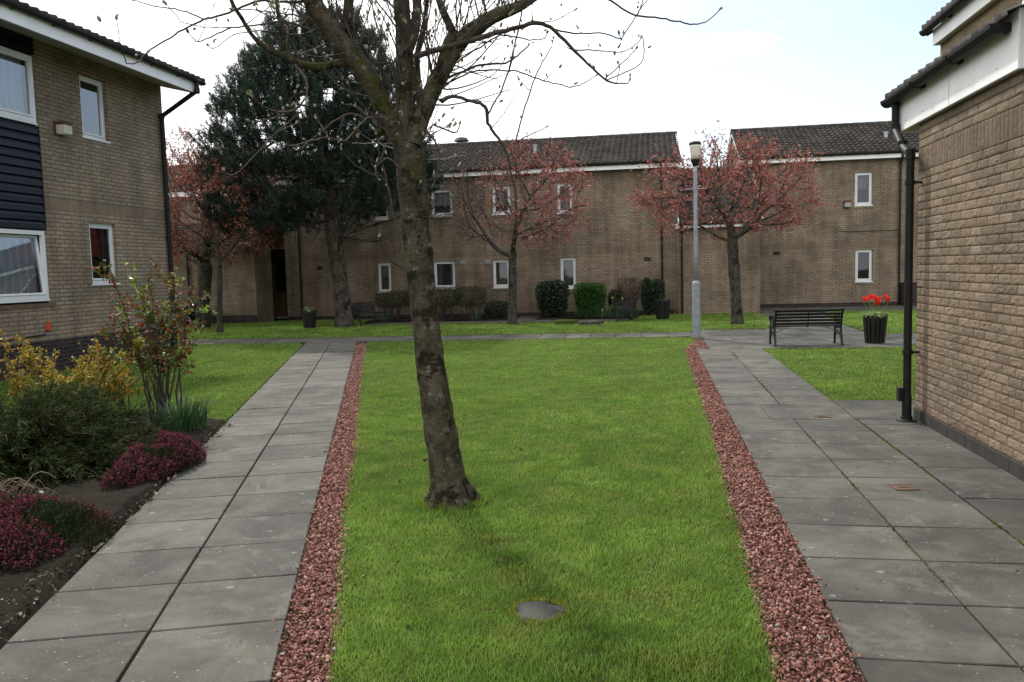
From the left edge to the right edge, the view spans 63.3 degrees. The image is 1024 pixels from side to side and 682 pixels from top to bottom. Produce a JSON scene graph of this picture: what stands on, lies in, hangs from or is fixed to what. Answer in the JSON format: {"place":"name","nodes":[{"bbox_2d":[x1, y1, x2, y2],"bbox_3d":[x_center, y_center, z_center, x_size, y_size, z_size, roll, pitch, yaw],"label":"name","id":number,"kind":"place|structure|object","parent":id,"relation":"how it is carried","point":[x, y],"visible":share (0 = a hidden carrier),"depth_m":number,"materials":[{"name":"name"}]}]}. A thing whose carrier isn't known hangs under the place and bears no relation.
{"place":"outdoors","nodes":[
{"label":"outdoors","id":0,"kind":"place"},
{"bbox_2d":[0,0,205,381],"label":"brick building","id":1,"kind":"structure","parent":0,"point":[92,190],"depth_m":15.80,"materials":[{"name":"brown brick"}]},
{"bbox_2d":[0,45,37,125],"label":"window","id":2,"kind":"structure","parent":1,"relation":"in","point":[17,100],"depth_m":14.53,"materials":[{"name":"white plastic"}]},
{"bbox_2d":[0,228,49,304],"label":"window","id":3,"kind":"structure","parent":1,"relation":"in","point":[23,264],"depth_m":14.66,"materials":[{"name":"white plastic"}]},
{"bbox_2d":[53,121,72,135],"bbox_3d":[-8.325,-3.951,15.405,0.230,0.239,0.239,-1,5,9],"label":"wall lamp","id":4,"kind":"object","parent":1,"relation":"attached to","point":[62,128],"visible":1,"depth_m":15.31,"materials":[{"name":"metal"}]},
{"bbox_2d":[79,75,110,143],"bbox_3d":[-8.644,-4.566,16.659,0.845,1.890,2.290,-1,5,9],"label":"window","id":5,"kind":"structure","parent":1,"relation":"in","point":[90,102],"depth_m":17.38,"materials":[{"name":"white plastic"}]},
{"bbox_2d":[89,223,120,285],"bbox_3d":[-8.568,-1.723,16.906,0.845,1.900,2.320,-1,5,9],"label":"window","id":6,"kind":"structure","parent":1,"relation":"in","point":[100,243],"depth_m":16.98,"materials":[{"name":"white plastic"}]},
{"bbox_2d":[0,342,301,420],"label":"lawn","id":7,"kind":"structure","parent":0,"point":[225,382],"depth_m":13.88,"materials":[{"name":"green plant"}]},
{"bbox_2d":[0,341,356,681],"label":"path","id":8,"kind":"structure","parent":0,"point":[236,587],"depth_m":4.74,"materials":[{"name":"concrete"}]},
{"bbox_2d":[165,351,325,606],"bbox_3d":[-2.894,0.778,11.095,0.054,0.034,14.067,-2,5,-9],"label":"joint moss","id":9,"kind":"object","parent":8,"relation":"on","point":[198,555],"visible":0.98,"depth_m":4.80,"materials":[{"name":"green plant"}]},
{"bbox_2d":[271,342,366,681],"bbox_3d":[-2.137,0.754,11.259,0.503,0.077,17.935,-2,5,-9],"label":"gravel","id":10,"kind":"structure","parent":0,"point":[347,423],"depth_m":4.77,"materials":[{"name":"red gravel"}]},
{"bbox_2d":[178,332,691,344],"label":"path","id":11,"kind":"structure","parent":0,"point":[302,341],"depth_m":20.73,"materials":[{"name":"concrete"}]},
{"bbox_2d":[289,316,629,324],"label":"path","id":12,"kind":"structure","parent":0,"point":[527,319],"depth_m":27.13,"materials":[{"name":"concrete"}]},
{"bbox_2d":[275,131,679,319],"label":"brick house","id":13,"kind":"structure","parent":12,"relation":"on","point":[614,247],"depth_m":29.82,"materials":[{"name":"brown brick"}]},
{"bbox_2d":[374,211,388,220],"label":"window","id":14,"kind":"structure","parent":13,"relation":"in","point":[384,216],"depth_m":30.47,"materials":[{"name":"white plastic"}]},
{"bbox_2d":[378,263,390,292],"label":"window","id":15,"kind":"structure","parent":13,"relation":"in","point":[384,269],"depth_m":30.75,"materials":[{"name":"white plastic"}]},
{"bbox_2d":[431,189,452,216],"bbox_3d":[-2.325,-4.990,30.356,2.300,1.630,0.845,-1,5,9],"label":"window","id":16,"kind":"structure","parent":13,"relation":"in","point":[439,192],"depth_m":30.19,"materials":[{"name":"white plastic"}]},
{"bbox_2d":[434,261,454,288],"bbox_3d":[-2.242,-2.401,30.573,2.290,1.670,0.845,-1,5,9],"label":"window","id":17,"kind":"structure","parent":13,"relation":"in","point":[444,271],"depth_m":30.42,"materials":[{"name":"white plastic"}]},
{"bbox_2d":[493,260,507,288],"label":"window","id":18,"kind":"structure","parent":13,"relation":"in","point":[500,267],"depth_m":30.06,"materials":[{"name":"white plastic"}]},
{"bbox_2d":[492,186,510,214],"bbox_3d":[-0.170,-5.021,29.998,2.150,1.680,0.845,-1,5,9],"label":"window","id":19,"kind":"structure","parent":13,"relation":"in","point":[501,200],"depth_m":29.77,"materials":[{"name":"white plastic"}]},
{"bbox_2d":[557,184,572,213],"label":"window","id":20,"kind":"structure","parent":13,"relation":"in","point":[565,203],"depth_m":29.42,"materials":[{"name":"white plastic"}]},
{"bbox_2d":[560,257,575,288],"bbox_3d":[2.208,-2.410,29.839,2.050,1.800,0.845,-1,5,9],"label":"window","id":21,"kind":"structure","parent":13,"relation":"in","point":[568,264],"depth_m":29.65,"materials":[{"name":"white plastic"}]},
{"bbox_2d":[612,295,635,321],"bbox_3d":[3.488,-1.022,25.869,0.650,0.761,1.325,-1,5,3],"label":"bench","id":22,"kind":"object","parent":12,"relation":"on","point":[624,307],"visible":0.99,"depth_m":25.38,"materials":[{"name":"black wood"}]},
{"bbox_2d":[209,313,729,421],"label":"ground","id":23,"kind":"structure","parent":0,"point":[279,319],"depth_m":28.51,"materials":[{"name":"brown soil"}]},
{"bbox_2d":[0,412,226,649],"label":"flower bed","id":24,"kind":"object","parent":23,"relation":"on","point":[116,502],"visible":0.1,"depth_m":5.12,"materials":[{"name":"soil"}]},
{"bbox_2d":[0,471,57,501],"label":"dead stalks","id":25,"kind":"object","parent":24,"relation":"on","point":[18,484],"visible":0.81,"depth_m":5.52,"materials":[{"name":"beige plant"}]},
{"bbox_2d":[35,489,62,499],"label":"seedling","id":26,"kind":"object","parent":24,"relation":"on","point":[47,490],"visible":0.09,"depth_m":5.90,"materials":[{"name":"green plant"}]},
{"bbox_2d":[0,489,115,574],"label":"heather","id":27,"kind":"object","parent":24,"relation":"on","point":[31,520],"visible":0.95,"depth_m":5.03,"materials":[{"name":"plant"}]},
{"bbox_2d":[0,329,148,407],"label":"golden shrub","id":28,"kind":"object","parent":24,"relation":"on","point":[83,375],"visible":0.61,"depth_m":8.72,"materials":[{"name":"yellow plant"}]},
{"bbox_2d":[0,375,180,493],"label":"juniper bush","id":29,"kind":"object","parent":24,"relation":"on","point":[66,431],"visible":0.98,"depth_m":6.98,"materials":[{"name":"green plant"}]},
{"bbox_2d":[1,422,214,590],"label":"ground cover","id":30,"kind":"object","parent":24,"relation":"on","point":[46,572],"visible":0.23,"depth_m":4.57,"materials":[{"name":"brown plant"}]},
{"bbox_2d":[77,345,145,409],"bbox_3d":[-4.588,0.513,9.496,0.855,0.978,0.667,1,6,30],"label":"shrub","id":31,"kind":"object","parent":24,"relation":"on","point":[109,374],"visible":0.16,"depth_m":9.50,"materials":[{"name":"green plant"}]},
{"bbox_2d":[0,420,232,640],"bbox_3d":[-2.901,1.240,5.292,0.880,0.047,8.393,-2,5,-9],"label":"leaf litter","id":32,"kind":"object","parent":24,"relation":"on","point":[54,591],"visible":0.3,"depth_m":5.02,"materials":[{"name":"brown plant"}]},
{"bbox_2d":[82,258,216,426],"bbox_3d":[-3.816,0.040,9.145,1.107,1.940,1.453,-1,5,9],"label":"rose bush","id":33,"kind":"object","parent":24,"relation":"on","point":[159,356],"visible":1,"depth_m":9.08,"materials":[{"name":"green plant"}]},
{"bbox_2d":[99,429,206,490],"bbox_3d":[-3.011,0.976,7.093,0.733,0.356,1.510,-3,5,-15],"label":"heather","id":34,"kind":"object","parent":24,"relation":"on","point":[165,454],"visible":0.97,"depth_m":6.87,"materials":[{"name":"plant"}]},
{"bbox_2d":[138,391,219,432],"bbox_3d":[-3.579,0.765,8.819,0.910,0.430,1.058,-1,5,9],"label":"iris clump","id":35,"kind":"object","parent":24,"relation":"on","point":[181,421],"visible":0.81,"depth_m":8.76,"materials":[{"name":"green plant"}]},
{"bbox_2d":[366,315,519,321],"bbox_3d":[-2.345,-0.766,29.009,5.100,0.102,2.400,-1,5,9],"label":"flower bed","id":36,"kind":"object","parent":23,"relation":"on","point":[442,319],"visible":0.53,"depth_m":28.60,"materials":[{"name":"soil"}]},
{"bbox_2d":[370,313,390,321],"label":"iris clump","id":37,"kind":"object","parent":36,"relation":"on","point":[380,317],"visible":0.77,"depth_m":28.66,"materials":[{"name":"green plant"}]},
{"bbox_2d":[373,288,408,318],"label":"hedge plant","id":38,"kind":"object","parent":36,"relation":"on","point":[390,304],"visible":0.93,"depth_m":29.41,"materials":[{"name":"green plant"}]},
{"bbox_2d":[402,288,410,311],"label":"hedge plant","id":39,"kind":"object","parent":36,"relation":"on","point":[406,297],"visible":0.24,"depth_m":29.12,"materials":[{"name":"green plant"}]},
{"bbox_2d":[436,286,462,318],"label":"hedge plant","id":40,"kind":"object","parent":36,"relation":"on","point":[445,301],"visible":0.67,"depth_m":29.03,"materials":[{"name":"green plant"}]},
{"bbox_2d":[452,285,487,317],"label":"hedge plant","id":41,"kind":"object","parent":36,"relation":"on","point":[472,302],"visible":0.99,"depth_m":28.80,"materials":[{"name":"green plant"}]},
{"bbox_2d":[470,307,481,318],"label":"daffodil clump","id":42,"kind":"object","parent":36,"relation":"on","point":[477,314],"visible":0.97,"depth_m":28.14,"materials":[{"name":"green plant"}]},
{"bbox_2d":[483,300,508,319],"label":"hedge bush","id":43,"kind":"object","parent":36,"relation":"on","point":[495,309],"visible":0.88,"depth_m":28.33,"materials":[{"name":"green plant"}]},
{"bbox_2d":[454,137,468,142],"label":"street lamp","id":44,"kind":"object","parent":23,"relation":"on","point":[461,139],"visible":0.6,"depth_m":51.97,"materials":[{"name":"grey metal"}]},
{"bbox_2d":[537,314,641,319],"bbox_3d":[2.661,-0.826,28.178,3.450,0.103,2.400,-1,5,9],"label":"flower bed","id":45,"kind":"object","parent":23,"relation":"on","point":[543,317],"visible":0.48,"depth_m":27.89,"materials":[{"name":"soil"}]},
{"bbox_2d":[534,279,570,316],"bbox_3d":[1.336,-1.442,28.435,1.316,1.382,1.146,-1,5,9],"label":"hedge bush","id":46,"kind":"object","parent":45,"relation":"on","point":[551,298],"visible":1,"depth_m":28.13,"materials":[{"name":"green plant"}]},
{"bbox_2d":[572,282,606,315],"bbox_3d":[2.615,-1.373,27.930,1.171,1.259,1.017,-1,5,9],"label":"hedge bush","id":47,"kind":"object","parent":45,"relation":"on","point":[585,294],"visible":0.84,"depth_m":27.64,"materials":[{"name":"green plant"}]},
{"bbox_2d":[570,297,641,318],"bbox_3d":[3.100,-1.114,27.416,2.619,0.721,1.190,-1,5,9],"label":"daffodil clump","id":48,"kind":"object","parent":45,"relation":"on","point":[602,312],"visible":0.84,"depth_m":27.25,"materials":[{"name":"green plant"}]},
{"bbox_2d":[607,288,624,311],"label":"hedge bush","id":49,"kind":"object","parent":45,"relation":"on","point":[617,293],"visible":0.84,"depth_m":27.92,"materials":[{"name":"green plant"}]},
{"bbox_2d":[616,276,643,313],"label":"hedge bush","id":50,"kind":"object","parent":45,"relation":"on","point":[630,289],"visible":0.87,"depth_m":28.07,"materials":[{"name":"brown plant"}]},
{"bbox_2d":[684,141,706,338],"bbox_3d":[4.131,-2.224,18.655,0.442,4.460,0.269,-3,5,-21],"label":"lamp post","id":51,"kind":"object","parent":23,"relation":"on","point":[695,146],"visible":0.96,"depth_m":18.63,"materials":[{"name":"grey metal"}]},
{"bbox_2d":[693,301,699,326],"bbox_3d":[4.160,-0.608,18.708,0.130,0.570,0.020,-1,5,9],"label":"access door","id":52,"kind":"structure","parent":51,"relation":"in","point":[696,303],"depth_m":18.70,"materials":[{"name":"grey paint"}]},
{"bbox_2d":[880,0,1023,481],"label":"brick building","id":53,"kind":"structure","parent":23,"relation":"on","point":[957,104],"depth_m":7.09,"materials":[{"name":"brick"}]},
{"bbox_2d":[177,312,771,339],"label":"lawn","id":54,"kind":"structure","parent":0,"point":[642,331],"depth_m":23.64,"materials":[{"name":"green plant"}]},
{"bbox_2d":[179,304,212,324],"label":"hedge bush","id":55,"kind":"object","parent":54,"relation":"on","point":[191,316],"visible":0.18,"depth_m":29.05,"materials":[{"name":"green plant"}]},
{"bbox_2d":[165,121,274,328],"bbox_3d":[-10.419,-3.779,27.508,5.739,6.873,4.978,-1,5,9],"label":"cherry tree","id":56,"kind":"object","parent":54,"relation":"on","point":[204,269],"visible":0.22,"depth_m":27.31,"materials":[{"name":"red plant"}]},
{"bbox_2d":[168,164,287,323],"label":"brick house","id":57,"kind":"structure","parent":54,"relation":"on","point":[255,291],"depth_m":30.08,"materials":[{"name":"brown brick"}]},
{"bbox_2d":[275,259,286,291],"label":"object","id":58,"kind":"structure","parent":57,"relation":"in","point":[280,266],"depth_m":32.94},
{"bbox_2d":[277,292,287,316],"bbox_3d":[-8.857,-1.466,33.013,1.000,0.980,0.055,-1,5,9],"label":"door panel","id":59,"kind":"structure","parent":57,"relation":"in","point":[282,307],"depth_m":33.03,"materials":[{"name":"brown wood"}]},
{"bbox_2d":[167,144,295,332],"bbox_3d":[-8.868,-3.082,25.039,5.287,5.779,4.358,-1,5,9],"label":"cherry tree","id":60,"kind":"object","parent":54,"relation":"on","point":[216,243],"visible":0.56,"depth_m":24.77,"materials":[{"name":"red plant"}]},
{"bbox_2d":[301,310,316,328],"bbox_3d":[-6.355,-0.685,26.035,0.469,0.574,0.467,-1,5,9],"label":"planter","id":61,"kind":"object","parent":54,"relation":"on","point":[309,319],"visible":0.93,"depth_m":25.88,"materials":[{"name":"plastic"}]},
{"bbox_2d":[186,0,452,326],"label":"pine tree","id":62,"kind":"object","parent":54,"relation":"on","point":[261,73],"visible":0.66,"depth_m":24.43,"materials":[{"name":"green plant"}]},
{"bbox_2d":[351,301,385,325],"bbox_3d":[-4.750,-0.902,27.048,0.650,0.761,1.325,1,6,29],"label":"bench","id":63,"kind":"object","parent":54,"relation":"on","point":[365,309],"visible":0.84,"depth_m":27.23,"materials":[{"name":"black wood"}]},
{"bbox_2d":[429,129,600,324],"bbox_3d":[0.064,-3.396,25.050,5.292,5.933,4.885,-1,5,9],"label":"cherry tree","id":64,"kind":"object","parent":54,"relation":"on","point":[511,254],"visible":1,"depth_m":24.61,"materials":[{"name":"red plant"}]},
{"bbox_2d":[554,319,578,324],"bbox_3d":[1.627,-0.568,24.904,0.776,0.136,0.711,-1,5,9],"label":"tree stump","id":65,"kind":"object","parent":54,"relation":"on","point":[564,321],"visible":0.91,"depth_m":24.63,"materials":[{"name":"green plant"}]},
{"bbox_2d":[640,277,652,315],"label":"hedge bush","id":66,"kind":"object","parent":54,"relation":"on","point":[646,302],"visible":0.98,"depth_m":28.02,"materials":[{"name":"green plant"}]},
{"bbox_2d":[649,278,665,314],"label":"hedge bush","id":67,"kind":"object","parent":54,"relation":"on","point":[659,292],"visible":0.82,"depth_m":27.89,"materials":[{"name":"green plant"}]},
{"bbox_2d":[655,299,670,319],"bbox_3d":[4.682,-0.983,25.797,0.493,0.631,0.490,-1,5,9],"label":"planter","id":68,"kind":"object","parent":54,"relation":"on","point":[662,308],"visible":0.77,"depth_m":25.62,"materials":[{"name":"black plastic"}]},
{"bbox_2d":[620,120,835,324],"bbox_3d":[5.717,-3.149,22.619,5.556,5.568,4.893,-1,5,9],"label":"cherry tree","id":69,"kind":"object","parent":54,"relation":"on","point":[731,239],"visible":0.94,"depth_m":22.19,"materials":[{"name":"red plant"}]},
{"bbox_2d":[704,327,780,330],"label":"leaf litter","id":70,"kind":"object","parent":54,"relation":"on","point":[743,328],"visible":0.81,"depth_m":20.88,"materials":[{"name":"plant"}]},
{"bbox_2d":[19,0,950,167],"label":"sky","id":71,"kind":"structure","parent":0,"point":[754,63],"materials":[{"name":"white"}]},
{"bbox_2d":[322,336,786,681],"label":"lawn","id":72,"kind":"structure","parent":0,"point":[558,669],"depth_m":5.16,"materials":[{"name":"green plant"}]},
{"bbox_2d":[96,0,722,511],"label":"bare tree","id":73,"kind":"object","parent":72,"relation":"on","point":[402,124],"visible":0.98,"depth_m":5.72,"materials":[{"name":"brown plant"}]},
{"bbox_2d":[413,487,489,512],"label":"grass tufts","id":74,"kind":"object","parent":72,"relation":"on","point":[453,507],"visible":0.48,"depth_m":5.77,"materials":[{"name":"green plant"}]},
{"bbox_2d":[515,601,572,623],"bbox_3d":[0.146,1.325,3.999,0.286,0.056,0.263,-1,5,9],"label":"stone","id":75,"kind":"object","parent":72,"relation":"on","point":[539,610],"visible":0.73,"depth_m":4.00,"materials":[{"name":"grey stone"}]},
{"bbox_2d":[507,596,571,624],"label":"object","id":76,"kind":"object","parent":75,"relation":"on","point":[538,599],"visible":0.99,"depth_m":4.00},
{"bbox_2d":[398,365,707,631],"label":"leaf litter","id":77,"kind":"object","parent":72,"relation":"on","point":[399,481],"visible":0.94,"depth_m":6.39,"materials":[{"name":"brown plant"}]},
{"bbox_2d":[577,320,603,324],"bbox_3d":[2.307,-0.536,24.493,0.787,0.106,0.732,-1,5,9],"label":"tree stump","id":78,"kind":"object","parent":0,"point":[589,322],"visible":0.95,"depth_m":24.26,"materials":[{"name":"wood"}]},
{"bbox_2d":[684,338,865,681],"bbox_3d":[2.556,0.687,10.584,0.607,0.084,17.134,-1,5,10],"label":"gravel","id":79,"kind":"structure","parent":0,"point":[707,390],"depth_m":4.53,"materials":[{"name":"red gravel"}]},
{"bbox_2d":[696,312,861,347],"bbox_3d":[9.789,0.265,13.468,13.300,0.001,34.800,-1,5,9],"label":"path bed","id":80,"kind":"object","parent":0,"point":[820,315],"visible":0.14,"depth_m":24.57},
{"bbox_2d":[676,165,762,313],"bbox_3d":[7.267,-3.724,29.605,2.900,5.334,3.395,-1,5,9],"label":"lean to","id":81,"kind":"object","parent":80,"relation":"on","point":[713,277],"visible":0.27,"depth_m":28.37,"materials":[{"name":"brick"}]},
{"bbox_2d":[763,345,915,400],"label":"lawn","id":82,"kind":"structure","parent":0,"point":[849,370],"depth_m":12.78,"materials":[{"name":"green plant"}]},
{"bbox_2d":[696,305,1023,681],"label":"path","id":83,"kind":"structure","parent":0,"point":[900,613],"depth_m":5.00,"materials":[{"name":"concrete"}]},
{"bbox_2d":[760,404,809,419],"bbox_3d":[3.013,0.802,9.200,0.396,0.049,0.920,-1,5,9],"label":"manhole cover","id":84,"kind":"object","parent":83,"relation":"on","point":[784,411],"visible":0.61,"depth_m":9.19,"materials":[{"name":"concrete"}]},
{"bbox_2d":[768,307,843,346],"bbox_3d":[5.872,-0.298,16.597,1.325,0.761,0.650,-1,5,6],"label":"bench","id":85,"kind":"object","parent":83,"relation":"on","point":[793,319],"visible":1,"depth_m":16.39,"materials":[{"name":"metal"}]},
{"bbox_2d":[813,415,831,417],"bbox_3d":[3.297,0.803,8.817,0.180,0.010,0.110,-1,5,9],"label":"drain cover","id":86,"kind":"object","parent":83,"relation":"on","point":[821,416],"visible":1,"depth_m":8.81,"materials":[{"name":"metal"}]},
{"bbox_2d":[726,121,918,307],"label":"brick house","id":87,"kind":"structure","parent":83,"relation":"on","point":[840,255],"depth_m":30.58,"materials":[{"name":"brown brick"}]},
{"bbox_2d":[843,200,851,207],"bbox_3d":[12.240,-4.999,30.279,0.247,0.247,0.238,-1,5,9],"label":"wall lamp","id":88,"kind":"object","parent":87,"relation":"attached to","point":[847,204],"visible":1,"depth_m":30.18,"materials":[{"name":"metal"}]},
{"bbox_2d":[854,172,872,205],"bbox_3d":[13.031,-5.541,30.625,2.100,1.880,0.845,-1,5,9],"label":"window","id":89,"kind":"structure","parent":87,"relation":"in","point":[863,181],"depth_m":30.43,"materials":[{"name":"white plastic"}]},
{"bbox_2d":[855,249,872,282],"bbox_3d":[13.138,-2.762,30.855,2.090,1.860,0.845,-1,5,9],"label":"window","id":90,"kind":"structure","parent":87,"relation":"in","point":[863,258],"depth_m":31.21,"materials":[{"name":"white plastic"}]},
{"bbox_2d":[863,314,887,343],"bbox_3d":[7.262,-0.247,16.607,0.469,0.574,0.467,-1,5,9],"label":"planter","id":91,"kind":"object","parent":83,"relation":"on","point":[874,329],"visible":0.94,"depth_m":16.45,"materials":[{"name":"black wood"}]},
{"bbox_2d":[861,294,890,317],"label":"tulips","id":92,"kind":"object","parent":91,"relation":"on","point":[876,303],"visible":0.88,"depth_m":16.52,"materials":[{"name":"red plant"}]},
{"bbox_2d":[732,352,1023,584],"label":"joint moss","id":93,"kind":"object","parent":83,"relation":"on","point":[931,475],"visible":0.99,"depth_m":6.20,"materials":[{"name":"green plant"}]},
{"bbox_2d":[888,484,920,490],"bbox_3d":[2.830,1.055,5.987,0.170,0.010,0.150,-1,5,4],"label":"drain cover","id":94,"kind":"object","parent":83,"relation":"on","point":[904,487],"visible":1,"depth_m":5.97,"materials":[{"name":"metal"}]},
{"bbox_2d":[828,310,916,333],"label":"lawn","id":95,"kind":"structure","parent":0,"point":[887,324],"depth_m":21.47,"materials":[{"name":"plant"}]},
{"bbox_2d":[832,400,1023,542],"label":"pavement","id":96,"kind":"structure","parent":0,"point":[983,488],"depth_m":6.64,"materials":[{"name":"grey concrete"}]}
]}

